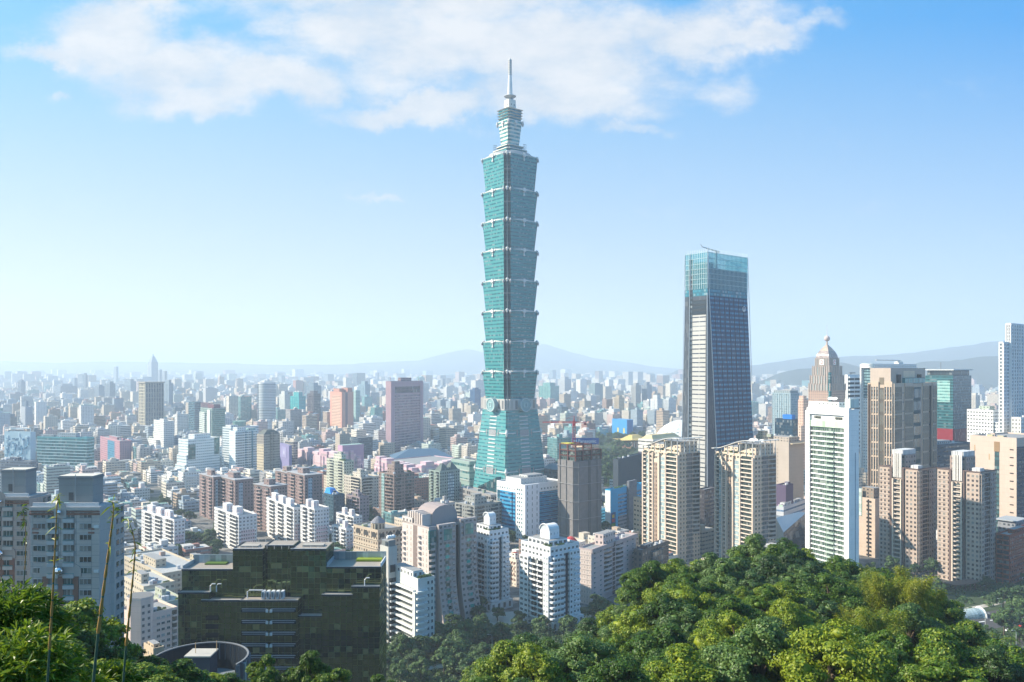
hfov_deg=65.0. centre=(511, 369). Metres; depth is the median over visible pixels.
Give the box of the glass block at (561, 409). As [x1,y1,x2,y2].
[556,405,567,412]
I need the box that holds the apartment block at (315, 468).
[310,466,323,471]
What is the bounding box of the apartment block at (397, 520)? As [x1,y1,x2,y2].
[394,517,401,525]
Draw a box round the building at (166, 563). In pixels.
[124,548,190,593]
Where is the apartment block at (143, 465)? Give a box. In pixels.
[137,459,160,479]
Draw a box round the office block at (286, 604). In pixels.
[178,540,385,681]
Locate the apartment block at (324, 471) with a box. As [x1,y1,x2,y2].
[317,468,326,492]
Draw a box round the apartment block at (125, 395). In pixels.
[120,390,129,401]
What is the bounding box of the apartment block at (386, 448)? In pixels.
[379,440,394,457]
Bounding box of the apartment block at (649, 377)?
[645,374,654,381]
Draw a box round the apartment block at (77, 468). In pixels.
[75,463,91,472]
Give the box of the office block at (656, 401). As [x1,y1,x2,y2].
[650,395,662,409]
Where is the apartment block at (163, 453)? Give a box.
[155,449,168,460]
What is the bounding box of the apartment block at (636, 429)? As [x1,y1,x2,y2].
[633,425,642,433]
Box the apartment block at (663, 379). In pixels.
[657,375,668,383]
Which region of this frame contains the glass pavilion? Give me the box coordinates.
[478,477,500,492]
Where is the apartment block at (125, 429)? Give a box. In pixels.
[118,422,130,436]
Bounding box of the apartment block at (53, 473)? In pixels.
[44,462,69,493]
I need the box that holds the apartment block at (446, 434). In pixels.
[439,427,456,448]
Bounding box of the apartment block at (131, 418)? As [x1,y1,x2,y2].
[125,413,136,423]
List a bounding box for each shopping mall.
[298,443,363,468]
[374,455,451,473]
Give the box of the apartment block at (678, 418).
[673,416,682,420]
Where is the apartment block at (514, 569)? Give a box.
[509,552,518,586]
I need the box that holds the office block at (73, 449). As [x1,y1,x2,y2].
[37,432,94,465]
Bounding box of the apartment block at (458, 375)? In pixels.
[455,372,464,381]
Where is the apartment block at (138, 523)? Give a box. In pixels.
[136,519,140,538]
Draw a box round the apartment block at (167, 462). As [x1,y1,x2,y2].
[156,458,173,467]
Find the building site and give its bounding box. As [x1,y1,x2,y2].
[557,442,602,537]
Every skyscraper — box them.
[147,354,157,381]
[473,58,545,487]
[682,244,753,487]
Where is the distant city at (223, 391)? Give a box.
[0,376,998,410]
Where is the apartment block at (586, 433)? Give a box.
[579,430,592,437]
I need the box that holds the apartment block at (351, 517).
[336,507,361,525]
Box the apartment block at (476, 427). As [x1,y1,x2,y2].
[474,422,480,432]
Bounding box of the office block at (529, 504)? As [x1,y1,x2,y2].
[497,472,557,540]
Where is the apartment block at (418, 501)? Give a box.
[414,496,426,507]
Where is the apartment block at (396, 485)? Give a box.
[379,461,413,518]
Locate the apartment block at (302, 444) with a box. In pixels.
[298,440,311,448]
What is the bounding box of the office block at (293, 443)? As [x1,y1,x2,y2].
[285,440,297,464]
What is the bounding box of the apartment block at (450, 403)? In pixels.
[446,399,456,413]
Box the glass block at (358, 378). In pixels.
[353,373,364,385]
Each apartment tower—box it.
[0,467,50,596]
[29,473,123,647]
[138,382,164,425]
[229,427,257,469]
[380,534,396,642]
[402,502,480,624]
[477,512,512,611]
[519,523,583,630]
[641,437,702,562]
[713,438,778,561]
[805,397,858,566]
[868,368,936,509]
[878,448,936,574]
[936,450,996,585]
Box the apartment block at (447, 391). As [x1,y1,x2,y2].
[443,386,452,397]
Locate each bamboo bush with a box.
[0,601,83,647]
[42,643,103,681]
[70,665,113,681]
[90,657,150,681]
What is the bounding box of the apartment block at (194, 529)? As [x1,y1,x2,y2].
[185,527,203,541]
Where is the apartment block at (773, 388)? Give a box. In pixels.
[771,386,780,393]
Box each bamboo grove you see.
[831,606,903,631]
[836,599,876,634]
[846,565,907,616]
[851,604,912,643]
[864,565,939,616]
[883,578,947,621]
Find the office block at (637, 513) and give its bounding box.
[633,496,641,535]
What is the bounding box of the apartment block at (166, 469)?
[163,466,174,473]
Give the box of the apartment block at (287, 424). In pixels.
[278,418,293,435]
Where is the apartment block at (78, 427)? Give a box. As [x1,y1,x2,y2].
[73,423,87,432]
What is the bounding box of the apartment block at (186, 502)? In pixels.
[178,495,198,511]
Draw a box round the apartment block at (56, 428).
[53,426,64,431]
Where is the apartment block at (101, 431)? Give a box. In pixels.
[95,426,109,443]
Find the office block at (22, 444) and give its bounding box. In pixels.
[4,428,35,459]
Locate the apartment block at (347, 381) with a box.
[343,377,351,387]
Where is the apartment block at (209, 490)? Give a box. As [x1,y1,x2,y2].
[198,469,223,519]
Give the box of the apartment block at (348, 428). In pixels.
[343,425,353,432]
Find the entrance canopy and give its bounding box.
[944,579,980,590]
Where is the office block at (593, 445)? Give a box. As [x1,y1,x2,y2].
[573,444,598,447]
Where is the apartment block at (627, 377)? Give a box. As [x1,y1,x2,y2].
[622,372,632,384]
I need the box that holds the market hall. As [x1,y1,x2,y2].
[776,497,804,516]
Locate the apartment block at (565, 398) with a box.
[559,393,570,408]
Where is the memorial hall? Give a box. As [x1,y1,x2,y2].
[612,434,642,447]
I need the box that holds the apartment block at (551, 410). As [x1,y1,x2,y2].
[543,407,556,414]
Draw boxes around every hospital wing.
[124,569,174,605]
[144,585,177,605]
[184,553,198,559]
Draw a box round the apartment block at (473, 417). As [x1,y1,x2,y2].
[468,412,481,422]
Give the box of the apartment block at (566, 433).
[560,430,574,441]
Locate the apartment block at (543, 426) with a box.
[538,414,547,432]
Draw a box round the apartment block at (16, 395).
[9,392,23,400]
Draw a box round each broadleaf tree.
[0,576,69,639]
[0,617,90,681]
[59,606,119,661]
[63,597,140,656]
[70,638,84,653]
[86,658,114,669]
[91,644,141,666]
[132,643,168,666]
[133,661,180,681]
[156,658,215,681]
[176,667,227,681]
[223,672,248,681]
[245,653,279,681]
[273,671,301,681]
[279,650,332,681]
[311,667,352,681]
[370,674,395,681]
[461,666,478,679]
[468,671,481,680]
[468,675,494,681]
[471,639,535,681]
[487,632,548,657]
[500,642,574,681]
[511,677,534,681]
[534,636,553,644]
[540,638,563,649]
[541,645,551,652]
[543,630,637,681]
[562,617,607,641]
[581,653,649,681]
[591,633,627,657]
[592,625,630,642]
[594,605,616,630]
[597,612,621,638]
[607,604,653,639]
[612,600,640,614]
[614,587,649,604]
[616,629,653,653]
[619,560,669,603]
[622,623,702,667]
[637,592,697,629]
[639,643,677,671]
[641,651,702,680]
[642,582,663,606]
[643,643,720,681]
[655,583,722,611]
[656,604,703,644]
[660,558,686,575]
[661,573,707,594]
[662,565,701,585]
[671,558,686,566]
[685,558,701,572]
[686,610,750,646]
[688,608,709,636]
[690,643,710,653]
[692,552,719,576]
[698,557,738,591]
[698,636,746,655]
[700,581,724,591]
[700,581,732,596]
[700,617,789,681]
[701,594,766,629]
[713,592,733,600]
[718,616,798,644]
[725,533,770,558]
[727,569,771,594]
[729,550,755,562]
[730,556,747,585]
[734,586,750,601]
[741,555,796,585]
[741,559,751,569]
[741,585,782,613]
[747,583,798,609]
[750,555,772,576]
[758,544,794,565]
[760,597,822,622]
[762,637,833,681]
[764,618,899,681]
[769,599,823,635]
[775,551,804,571]
[776,537,815,562]
[776,581,809,602]
[778,567,827,600]
[787,563,800,573]
[794,572,868,626]
[797,598,816,610]
[801,548,818,564]
[801,560,839,580]
[809,622,833,639]
[815,600,841,624]
[817,555,864,575]
[824,565,836,572]
[833,571,856,584]
[842,625,867,642]
[852,568,881,585]
[855,575,879,607]
[856,567,908,596]
[857,629,918,676]
[874,602,945,641]
[874,640,916,681]
[891,604,933,641]
[899,654,988,681]
[904,656,962,681]
[911,617,970,647]
[913,627,996,680]
[925,589,966,622]
[945,618,970,625]
[948,620,990,648]
[959,644,1023,681]
[970,638,1023,681]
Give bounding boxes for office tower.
[18,380,24,394]
[21,401,32,425]
[53,384,76,396]
[72,378,76,385]
[83,373,87,387]
[95,385,103,396]
[105,381,114,396]
[114,367,117,381]
[125,379,135,390]
[158,370,161,381]
[162,371,166,382]
[164,380,172,406]
[189,401,200,430]
[199,404,224,436]
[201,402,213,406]
[257,382,275,420]
[257,429,279,471]
[279,376,284,382]
[306,383,320,400]
[323,374,333,381]
[330,387,353,427]
[354,390,359,421]
[359,381,369,395]
[386,377,422,452]
[441,379,444,386]
[470,388,480,410]
[539,382,558,401]
[549,370,555,378]
[558,377,570,392]
[589,383,602,400]
[631,383,640,407]
[642,382,651,401]
[798,396,807,468]
[808,336,845,406]
[845,372,859,447]
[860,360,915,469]
[925,369,972,441]
[972,384,984,393]
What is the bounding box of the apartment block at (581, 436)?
[576,435,590,437]
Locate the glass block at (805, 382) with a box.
[802,380,809,386]
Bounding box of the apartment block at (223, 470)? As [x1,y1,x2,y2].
[217,467,239,474]
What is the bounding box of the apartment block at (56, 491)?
[51,489,58,500]
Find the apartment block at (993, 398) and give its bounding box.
[987,393,998,404]
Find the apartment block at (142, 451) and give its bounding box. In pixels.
[136,444,152,459]
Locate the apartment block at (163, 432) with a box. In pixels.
[148,418,173,447]
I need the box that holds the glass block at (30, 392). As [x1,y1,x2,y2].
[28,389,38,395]
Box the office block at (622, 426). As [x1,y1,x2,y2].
[612,418,632,433]
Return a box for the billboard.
[572,438,598,446]
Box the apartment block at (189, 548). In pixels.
[179,543,211,556]
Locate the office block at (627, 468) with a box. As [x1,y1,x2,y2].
[613,452,641,486]
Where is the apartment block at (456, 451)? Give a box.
[452,443,463,457]
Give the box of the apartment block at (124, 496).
[118,492,139,500]
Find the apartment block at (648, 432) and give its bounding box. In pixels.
[646,430,653,434]
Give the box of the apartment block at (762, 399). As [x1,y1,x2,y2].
[757,396,768,402]
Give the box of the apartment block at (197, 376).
[193,373,201,381]
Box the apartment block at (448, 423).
[440,421,454,427]
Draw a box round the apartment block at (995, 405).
[986,403,998,409]
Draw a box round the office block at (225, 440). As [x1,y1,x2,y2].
[222,421,258,468]
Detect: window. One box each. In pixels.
[3,511,12,515]
[3,521,12,526]
[3,530,12,536]
[3,540,12,546]
[16,511,26,516]
[16,521,26,526]
[16,551,26,555]
[16,560,26,565]
[16,570,26,575]
[17,531,26,535]
[17,541,26,545]
[33,512,45,517]
[33,523,45,528]
[33,534,45,539]
[33,545,45,551]
[33,557,45,562]
[33,568,39,573]
[33,579,41,584]
[47,512,58,518]
[47,523,58,529]
[47,534,58,540]
[47,545,58,551]
[48,556,58,561]
[48,578,56,583]
[63,512,74,518]
[63,523,74,529]
[63,534,74,540]
[63,545,74,551]
[63,556,74,562]
[63,578,72,583]
[63,589,72,594]
[79,512,91,517]
[79,523,91,528]
[79,534,91,539]
[79,545,91,551]
[79,557,90,562]
[79,579,91,584]
[79,590,91,595]
[81,568,91,573]
[444,528,451,540]
[465,523,472,534]
[871,386,877,398]
[871,400,877,412]
[871,414,877,426]
[871,428,877,440]
[871,442,877,454]
[871,456,877,468]
[871,470,877,482]
[884,387,891,399]
[884,401,891,413]
[884,415,891,427]
[884,429,891,441]
[884,443,891,456]
[884,457,890,464]
[895,387,901,399]
[895,401,901,413]
[895,415,901,427]
[895,429,901,441]
[895,443,901,448]
[906,386,913,398]
[906,400,913,412]
[906,413,913,426]
[906,427,913,440]
[906,441,913,448]
[923,386,928,397]
[923,399,928,410]
[923,412,928,424]
[923,425,928,437]
[923,439,928,450]
[923,452,928,464]
[933,385,936,396]
[933,398,936,409]
[933,411,936,422]
[933,424,936,435]
[933,437,936,448]
[933,450,936,462]
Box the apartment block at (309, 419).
[302,413,316,429]
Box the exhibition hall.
[776,512,804,548]
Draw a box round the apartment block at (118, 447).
[100,435,130,460]
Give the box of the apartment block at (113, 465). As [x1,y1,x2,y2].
[103,457,125,474]
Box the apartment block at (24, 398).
[20,395,32,422]
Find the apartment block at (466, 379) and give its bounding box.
[461,377,470,382]
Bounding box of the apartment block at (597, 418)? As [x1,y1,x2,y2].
[588,411,602,424]
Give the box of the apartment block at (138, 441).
[127,438,141,444]
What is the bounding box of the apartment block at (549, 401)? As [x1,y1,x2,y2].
[546,398,554,405]
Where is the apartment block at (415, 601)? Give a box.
[394,562,434,636]
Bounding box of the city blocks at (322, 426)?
[0,393,986,593]
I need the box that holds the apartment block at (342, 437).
[335,431,349,450]
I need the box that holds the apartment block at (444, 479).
[429,462,459,501]
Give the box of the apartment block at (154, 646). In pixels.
[144,639,163,655]
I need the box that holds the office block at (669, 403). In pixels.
[663,397,675,413]
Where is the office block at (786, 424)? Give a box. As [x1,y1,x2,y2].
[775,414,797,435]
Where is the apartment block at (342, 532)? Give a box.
[332,518,353,549]
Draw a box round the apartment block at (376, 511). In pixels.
[373,507,378,516]
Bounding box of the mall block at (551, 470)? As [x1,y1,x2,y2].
[544,463,557,478]
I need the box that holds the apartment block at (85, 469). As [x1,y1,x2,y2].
[79,465,99,472]
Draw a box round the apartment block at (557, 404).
[553,401,565,407]
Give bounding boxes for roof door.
[8,484,12,490]
[69,492,72,499]
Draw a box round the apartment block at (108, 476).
[103,472,120,481]
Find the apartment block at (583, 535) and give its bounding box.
[575,531,589,542]
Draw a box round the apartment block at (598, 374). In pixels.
[595,371,602,378]
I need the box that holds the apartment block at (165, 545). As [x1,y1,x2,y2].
[146,539,177,554]
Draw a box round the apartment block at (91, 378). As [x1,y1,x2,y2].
[88,375,95,386]
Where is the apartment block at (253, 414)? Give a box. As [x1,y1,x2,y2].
[251,408,256,419]
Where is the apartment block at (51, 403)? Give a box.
[47,400,59,406]
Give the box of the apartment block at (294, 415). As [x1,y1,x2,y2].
[286,408,301,429]
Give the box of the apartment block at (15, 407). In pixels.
[12,402,19,413]
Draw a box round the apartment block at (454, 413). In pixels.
[449,406,460,424]
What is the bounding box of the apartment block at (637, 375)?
[633,372,642,379]
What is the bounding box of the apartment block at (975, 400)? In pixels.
[971,393,979,408]
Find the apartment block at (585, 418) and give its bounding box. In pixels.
[580,415,591,421]
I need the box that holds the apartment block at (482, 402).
[481,396,485,407]
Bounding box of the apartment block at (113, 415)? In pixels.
[109,411,121,420]
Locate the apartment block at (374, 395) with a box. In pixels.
[370,391,378,403]
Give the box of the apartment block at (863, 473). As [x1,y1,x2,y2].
[859,467,867,486]
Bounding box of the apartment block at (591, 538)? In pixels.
[588,532,596,543]
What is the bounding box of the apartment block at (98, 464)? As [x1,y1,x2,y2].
[95,459,107,472]
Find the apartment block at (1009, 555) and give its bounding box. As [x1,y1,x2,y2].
[996,525,1023,583]
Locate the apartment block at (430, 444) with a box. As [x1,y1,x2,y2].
[422,441,440,450]
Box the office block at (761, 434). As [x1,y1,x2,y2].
[756,430,767,439]
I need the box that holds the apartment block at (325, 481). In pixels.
[324,475,326,491]
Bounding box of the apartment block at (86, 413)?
[79,404,93,424]
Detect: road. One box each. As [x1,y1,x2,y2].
[968,610,1021,628]
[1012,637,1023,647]
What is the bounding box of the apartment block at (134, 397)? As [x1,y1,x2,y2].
[130,391,138,403]
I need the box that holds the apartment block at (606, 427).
[598,425,609,432]
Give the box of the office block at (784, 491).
[776,481,792,505]
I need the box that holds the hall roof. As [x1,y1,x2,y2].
[389,448,453,458]
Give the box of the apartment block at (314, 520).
[300,498,328,541]
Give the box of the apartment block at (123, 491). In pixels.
[117,489,133,497]
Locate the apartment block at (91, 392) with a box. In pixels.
[88,388,94,398]
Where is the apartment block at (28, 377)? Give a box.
[23,374,33,381]
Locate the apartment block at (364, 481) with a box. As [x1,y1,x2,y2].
[344,469,378,508]
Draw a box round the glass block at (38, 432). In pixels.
[32,428,45,436]
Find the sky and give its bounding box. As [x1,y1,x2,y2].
[0,0,1023,368]
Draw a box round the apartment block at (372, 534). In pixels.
[353,516,401,562]
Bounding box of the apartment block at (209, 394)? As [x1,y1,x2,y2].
[203,387,215,402]
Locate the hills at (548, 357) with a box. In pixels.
[0,344,677,376]
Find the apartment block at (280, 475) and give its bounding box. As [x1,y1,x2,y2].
[275,466,292,483]
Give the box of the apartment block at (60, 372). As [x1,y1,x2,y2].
[57,370,66,376]
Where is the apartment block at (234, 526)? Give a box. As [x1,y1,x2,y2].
[214,502,256,548]
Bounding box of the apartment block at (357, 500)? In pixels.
[346,489,368,522]
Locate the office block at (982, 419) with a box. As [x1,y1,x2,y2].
[967,406,998,441]
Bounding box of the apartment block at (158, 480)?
[157,473,166,486]
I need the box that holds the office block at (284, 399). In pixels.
[279,391,289,408]
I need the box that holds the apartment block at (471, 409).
[466,404,477,415]
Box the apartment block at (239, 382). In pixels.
[236,378,242,387]
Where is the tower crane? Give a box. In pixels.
[542,416,586,442]
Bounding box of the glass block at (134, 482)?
[125,478,146,491]
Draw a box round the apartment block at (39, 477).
[36,471,43,491]
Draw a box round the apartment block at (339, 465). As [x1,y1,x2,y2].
[327,451,353,492]
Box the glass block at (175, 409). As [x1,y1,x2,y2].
[172,406,181,414]
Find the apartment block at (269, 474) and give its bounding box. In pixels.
[266,468,280,477]
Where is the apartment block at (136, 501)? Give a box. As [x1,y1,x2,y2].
[125,497,148,506]
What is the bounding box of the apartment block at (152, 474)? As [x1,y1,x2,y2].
[147,468,163,482]
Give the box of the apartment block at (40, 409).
[34,400,46,424]
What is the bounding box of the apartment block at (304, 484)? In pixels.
[286,467,322,504]
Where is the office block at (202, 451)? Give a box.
[175,433,225,470]
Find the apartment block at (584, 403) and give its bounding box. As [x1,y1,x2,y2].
[579,399,590,409]
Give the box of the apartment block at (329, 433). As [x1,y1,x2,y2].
[322,429,337,441]
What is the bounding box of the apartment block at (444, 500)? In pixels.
[437,496,454,507]
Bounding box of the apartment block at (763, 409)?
[759,402,771,416]
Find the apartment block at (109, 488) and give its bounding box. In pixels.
[103,478,116,496]
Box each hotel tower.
[999,342,1009,432]
[1005,323,1023,431]
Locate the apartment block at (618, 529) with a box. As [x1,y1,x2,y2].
[612,526,638,547]
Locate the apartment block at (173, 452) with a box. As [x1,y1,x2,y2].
[169,446,178,463]
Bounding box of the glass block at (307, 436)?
[301,434,317,439]
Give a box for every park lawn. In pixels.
[386,606,616,681]
[596,435,637,486]
[943,580,1023,640]
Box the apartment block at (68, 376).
[62,374,72,379]
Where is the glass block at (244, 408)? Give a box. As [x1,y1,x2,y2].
[238,395,250,421]
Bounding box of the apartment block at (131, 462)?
[129,459,141,471]
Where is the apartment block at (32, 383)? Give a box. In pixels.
[26,381,39,389]
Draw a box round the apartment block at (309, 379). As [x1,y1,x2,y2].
[300,377,313,382]
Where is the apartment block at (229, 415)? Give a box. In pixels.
[225,412,233,423]
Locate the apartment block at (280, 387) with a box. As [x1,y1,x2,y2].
[276,383,287,396]
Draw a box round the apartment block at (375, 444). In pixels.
[373,439,380,450]
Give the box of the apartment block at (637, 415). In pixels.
[631,408,642,426]
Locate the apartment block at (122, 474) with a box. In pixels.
[116,471,140,477]
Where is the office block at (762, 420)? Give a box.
[758,417,766,423]
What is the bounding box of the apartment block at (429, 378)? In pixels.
[421,375,432,386]
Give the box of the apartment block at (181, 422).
[175,411,187,435]
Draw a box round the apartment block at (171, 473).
[167,468,182,477]
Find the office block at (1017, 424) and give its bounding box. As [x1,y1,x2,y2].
[1011,415,1023,432]
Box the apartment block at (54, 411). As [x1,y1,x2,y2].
[48,407,59,418]
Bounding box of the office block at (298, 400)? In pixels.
[290,392,305,408]
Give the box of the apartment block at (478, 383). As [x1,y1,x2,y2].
[471,379,483,396]
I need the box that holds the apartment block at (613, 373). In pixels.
[609,371,618,376]
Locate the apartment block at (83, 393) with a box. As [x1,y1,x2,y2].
[79,389,87,397]
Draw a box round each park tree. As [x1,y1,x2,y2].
[160,497,171,504]
[175,544,182,554]
[183,511,196,519]
[185,531,196,539]
[193,531,202,542]
[201,529,216,538]
[205,535,216,543]
[209,539,222,548]
[210,542,219,548]
[210,547,219,553]
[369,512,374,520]
[386,650,402,676]
[387,632,404,653]
[388,634,414,659]
[389,659,408,681]
[403,649,423,661]
[408,648,424,661]
[408,657,431,677]
[409,635,432,654]
[416,636,437,652]
[429,633,446,650]
[430,647,457,673]
[434,639,466,654]
[435,623,444,634]
[441,623,454,634]
[444,613,461,625]
[446,629,468,642]
[451,638,472,651]
[454,652,473,673]
[455,619,476,634]
[466,655,483,669]
[469,642,480,651]
[470,605,487,616]
[470,651,484,662]
[472,613,486,625]
[475,616,492,629]
[476,624,499,643]
[477,642,495,656]
[479,595,487,606]
[490,622,512,641]
[490,624,513,639]
[491,607,505,620]
[509,529,516,545]
[510,610,526,622]
[512,620,532,633]
[531,615,550,625]
[531,622,545,633]
[536,625,552,636]
[551,636,563,643]
[558,614,576,631]
[588,593,605,611]
[592,596,614,610]
[601,468,612,482]
[601,521,611,529]
[602,449,609,455]
[603,462,612,469]
[611,450,619,456]
[614,439,621,446]
[620,441,628,446]
[620,451,629,455]
[864,563,883,571]
[884,555,899,568]
[907,563,923,576]
[923,557,939,575]
[931,580,946,589]
[977,576,995,590]
[982,624,998,638]
[985,586,1012,607]
[990,610,1017,634]
[998,603,1019,613]
[1005,595,1023,608]
[1007,585,1023,597]
[1007,589,1019,598]
[1010,627,1023,640]
[1011,607,1023,622]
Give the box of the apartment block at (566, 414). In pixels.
[560,411,572,423]
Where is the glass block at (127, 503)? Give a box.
[108,497,132,506]
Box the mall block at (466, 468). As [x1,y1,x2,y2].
[451,458,475,486]
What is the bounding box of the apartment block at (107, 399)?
[101,396,114,403]
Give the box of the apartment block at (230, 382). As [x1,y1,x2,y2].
[224,380,234,386]
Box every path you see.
[429,664,444,669]
[486,612,515,625]
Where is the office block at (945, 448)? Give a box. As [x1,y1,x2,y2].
[937,439,969,467]
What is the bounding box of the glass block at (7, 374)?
[4,371,11,378]
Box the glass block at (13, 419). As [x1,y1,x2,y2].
[10,414,16,425]
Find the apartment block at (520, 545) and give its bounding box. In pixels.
[519,534,537,553]
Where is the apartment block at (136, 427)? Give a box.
[131,423,146,432]
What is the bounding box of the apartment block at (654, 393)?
[652,391,660,398]
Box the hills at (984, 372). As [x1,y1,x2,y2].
[759,356,998,390]
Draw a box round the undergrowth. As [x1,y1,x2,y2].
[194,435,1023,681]
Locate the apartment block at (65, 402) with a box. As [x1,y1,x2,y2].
[61,398,70,406]
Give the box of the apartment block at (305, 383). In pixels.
[303,381,310,392]
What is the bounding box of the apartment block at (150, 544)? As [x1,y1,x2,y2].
[139,541,155,550]
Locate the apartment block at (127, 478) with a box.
[121,474,140,486]
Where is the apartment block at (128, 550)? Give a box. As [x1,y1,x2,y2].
[124,547,140,553]
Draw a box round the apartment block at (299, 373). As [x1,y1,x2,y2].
[292,369,303,378]
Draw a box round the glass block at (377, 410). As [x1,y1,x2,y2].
[370,405,382,416]
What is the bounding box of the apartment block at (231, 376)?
[227,374,236,379]
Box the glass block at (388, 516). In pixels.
[383,509,407,523]
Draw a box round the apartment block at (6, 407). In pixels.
[1,403,11,413]
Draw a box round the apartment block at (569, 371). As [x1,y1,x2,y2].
[560,369,571,377]
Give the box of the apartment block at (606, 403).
[602,398,612,408]
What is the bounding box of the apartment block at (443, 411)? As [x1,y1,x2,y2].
[438,408,447,417]
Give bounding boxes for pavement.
[965,601,1005,608]
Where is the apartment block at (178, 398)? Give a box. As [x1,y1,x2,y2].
[173,394,182,402]
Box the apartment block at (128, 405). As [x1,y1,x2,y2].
[124,400,132,409]
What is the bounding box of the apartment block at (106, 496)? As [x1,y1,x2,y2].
[103,494,117,499]
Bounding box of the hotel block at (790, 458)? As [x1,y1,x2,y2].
[763,434,804,498]
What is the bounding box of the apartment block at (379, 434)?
[374,428,385,440]
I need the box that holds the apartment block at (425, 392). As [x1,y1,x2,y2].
[423,382,428,403]
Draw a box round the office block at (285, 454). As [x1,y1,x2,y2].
[280,443,291,468]
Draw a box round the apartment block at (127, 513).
[124,507,132,516]
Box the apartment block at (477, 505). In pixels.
[454,493,501,525]
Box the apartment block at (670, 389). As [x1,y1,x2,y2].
[665,382,675,396]
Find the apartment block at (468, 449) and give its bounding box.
[462,443,477,457]
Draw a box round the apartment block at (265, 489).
[253,478,287,530]
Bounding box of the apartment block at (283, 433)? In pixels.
[279,430,291,442]
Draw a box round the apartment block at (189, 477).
[178,467,203,489]
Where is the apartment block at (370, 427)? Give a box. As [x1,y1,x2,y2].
[359,420,375,434]
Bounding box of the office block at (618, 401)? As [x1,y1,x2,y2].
[614,395,623,411]
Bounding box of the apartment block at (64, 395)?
[60,392,71,401]
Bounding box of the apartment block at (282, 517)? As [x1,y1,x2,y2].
[266,492,299,540]
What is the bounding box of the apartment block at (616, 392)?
[612,390,623,396]
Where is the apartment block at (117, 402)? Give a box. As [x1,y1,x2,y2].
[112,396,123,411]
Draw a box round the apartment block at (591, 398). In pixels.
[586,394,595,406]
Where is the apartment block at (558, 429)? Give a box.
[549,425,563,434]
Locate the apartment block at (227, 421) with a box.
[225,418,230,426]
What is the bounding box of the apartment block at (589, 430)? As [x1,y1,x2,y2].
[579,428,594,437]
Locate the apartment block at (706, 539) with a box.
[700,524,713,554]
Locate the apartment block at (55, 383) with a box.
[53,380,62,385]
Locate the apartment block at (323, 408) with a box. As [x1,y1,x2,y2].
[320,406,328,420]
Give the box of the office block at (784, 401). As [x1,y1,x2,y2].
[772,390,798,434]
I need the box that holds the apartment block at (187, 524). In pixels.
[177,515,190,528]
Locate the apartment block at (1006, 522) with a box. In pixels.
[996,515,1023,531]
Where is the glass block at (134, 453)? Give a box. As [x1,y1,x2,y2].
[133,444,151,459]
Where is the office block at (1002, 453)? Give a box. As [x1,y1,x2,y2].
[970,432,1023,532]
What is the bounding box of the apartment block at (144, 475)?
[143,466,161,480]
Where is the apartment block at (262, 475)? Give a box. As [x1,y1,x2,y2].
[259,470,272,482]
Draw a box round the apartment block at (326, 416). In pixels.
[323,409,329,426]
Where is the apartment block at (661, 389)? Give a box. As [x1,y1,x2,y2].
[658,385,664,395]
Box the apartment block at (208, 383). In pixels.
[203,379,213,387]
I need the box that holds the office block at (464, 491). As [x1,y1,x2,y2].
[459,486,496,500]
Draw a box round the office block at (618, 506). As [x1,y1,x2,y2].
[605,479,641,529]
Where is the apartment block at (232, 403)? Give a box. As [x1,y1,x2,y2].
[226,394,237,417]
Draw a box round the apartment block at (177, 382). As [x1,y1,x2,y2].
[173,378,181,386]
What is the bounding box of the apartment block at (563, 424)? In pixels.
[555,423,571,427]
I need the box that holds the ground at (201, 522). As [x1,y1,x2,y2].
[94,432,948,611]
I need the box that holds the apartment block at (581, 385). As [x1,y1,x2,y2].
[576,379,586,393]
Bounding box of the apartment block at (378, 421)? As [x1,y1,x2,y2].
[367,415,382,428]
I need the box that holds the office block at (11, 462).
[0,457,37,473]
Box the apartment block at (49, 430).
[43,427,57,435]
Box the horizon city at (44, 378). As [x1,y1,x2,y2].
[0,369,801,390]
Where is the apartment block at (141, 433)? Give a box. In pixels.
[131,430,145,437]
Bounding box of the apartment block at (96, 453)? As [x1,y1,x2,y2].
[94,447,99,459]
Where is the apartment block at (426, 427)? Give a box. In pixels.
[423,417,429,439]
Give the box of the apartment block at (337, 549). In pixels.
[334,547,345,550]
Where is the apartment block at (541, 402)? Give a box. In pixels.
[537,397,545,409]
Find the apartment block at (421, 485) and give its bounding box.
[414,473,428,499]
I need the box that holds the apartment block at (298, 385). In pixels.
[293,380,302,391]
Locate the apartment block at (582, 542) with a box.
[567,536,585,546]
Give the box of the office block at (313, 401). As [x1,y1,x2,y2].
[307,391,319,420]
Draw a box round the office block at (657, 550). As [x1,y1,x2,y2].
[633,539,668,568]
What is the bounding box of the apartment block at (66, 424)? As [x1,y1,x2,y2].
[61,419,76,429]
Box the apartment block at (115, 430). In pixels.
[105,424,119,436]
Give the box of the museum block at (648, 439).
[638,433,681,451]
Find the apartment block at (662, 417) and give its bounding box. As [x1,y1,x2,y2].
[656,408,669,433]
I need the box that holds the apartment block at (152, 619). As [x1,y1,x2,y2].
[124,591,177,655]
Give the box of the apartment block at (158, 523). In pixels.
[141,504,184,545]
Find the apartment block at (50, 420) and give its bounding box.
[43,414,57,429]
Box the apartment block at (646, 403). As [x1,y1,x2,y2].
[643,399,649,407]
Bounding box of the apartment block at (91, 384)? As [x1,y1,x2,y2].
[89,382,99,386]
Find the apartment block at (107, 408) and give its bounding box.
[102,403,113,415]
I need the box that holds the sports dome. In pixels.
[657,420,682,435]
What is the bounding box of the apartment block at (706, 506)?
[700,486,713,527]
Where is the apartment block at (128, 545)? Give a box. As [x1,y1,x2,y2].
[124,542,137,549]
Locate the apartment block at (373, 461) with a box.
[371,456,375,469]
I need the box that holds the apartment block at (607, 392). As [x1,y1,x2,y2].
[603,385,611,398]
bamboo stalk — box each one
[15,504,28,584]
[46,493,64,681]
[92,495,124,681]
[120,518,141,681]
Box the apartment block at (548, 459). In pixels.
[543,454,554,465]

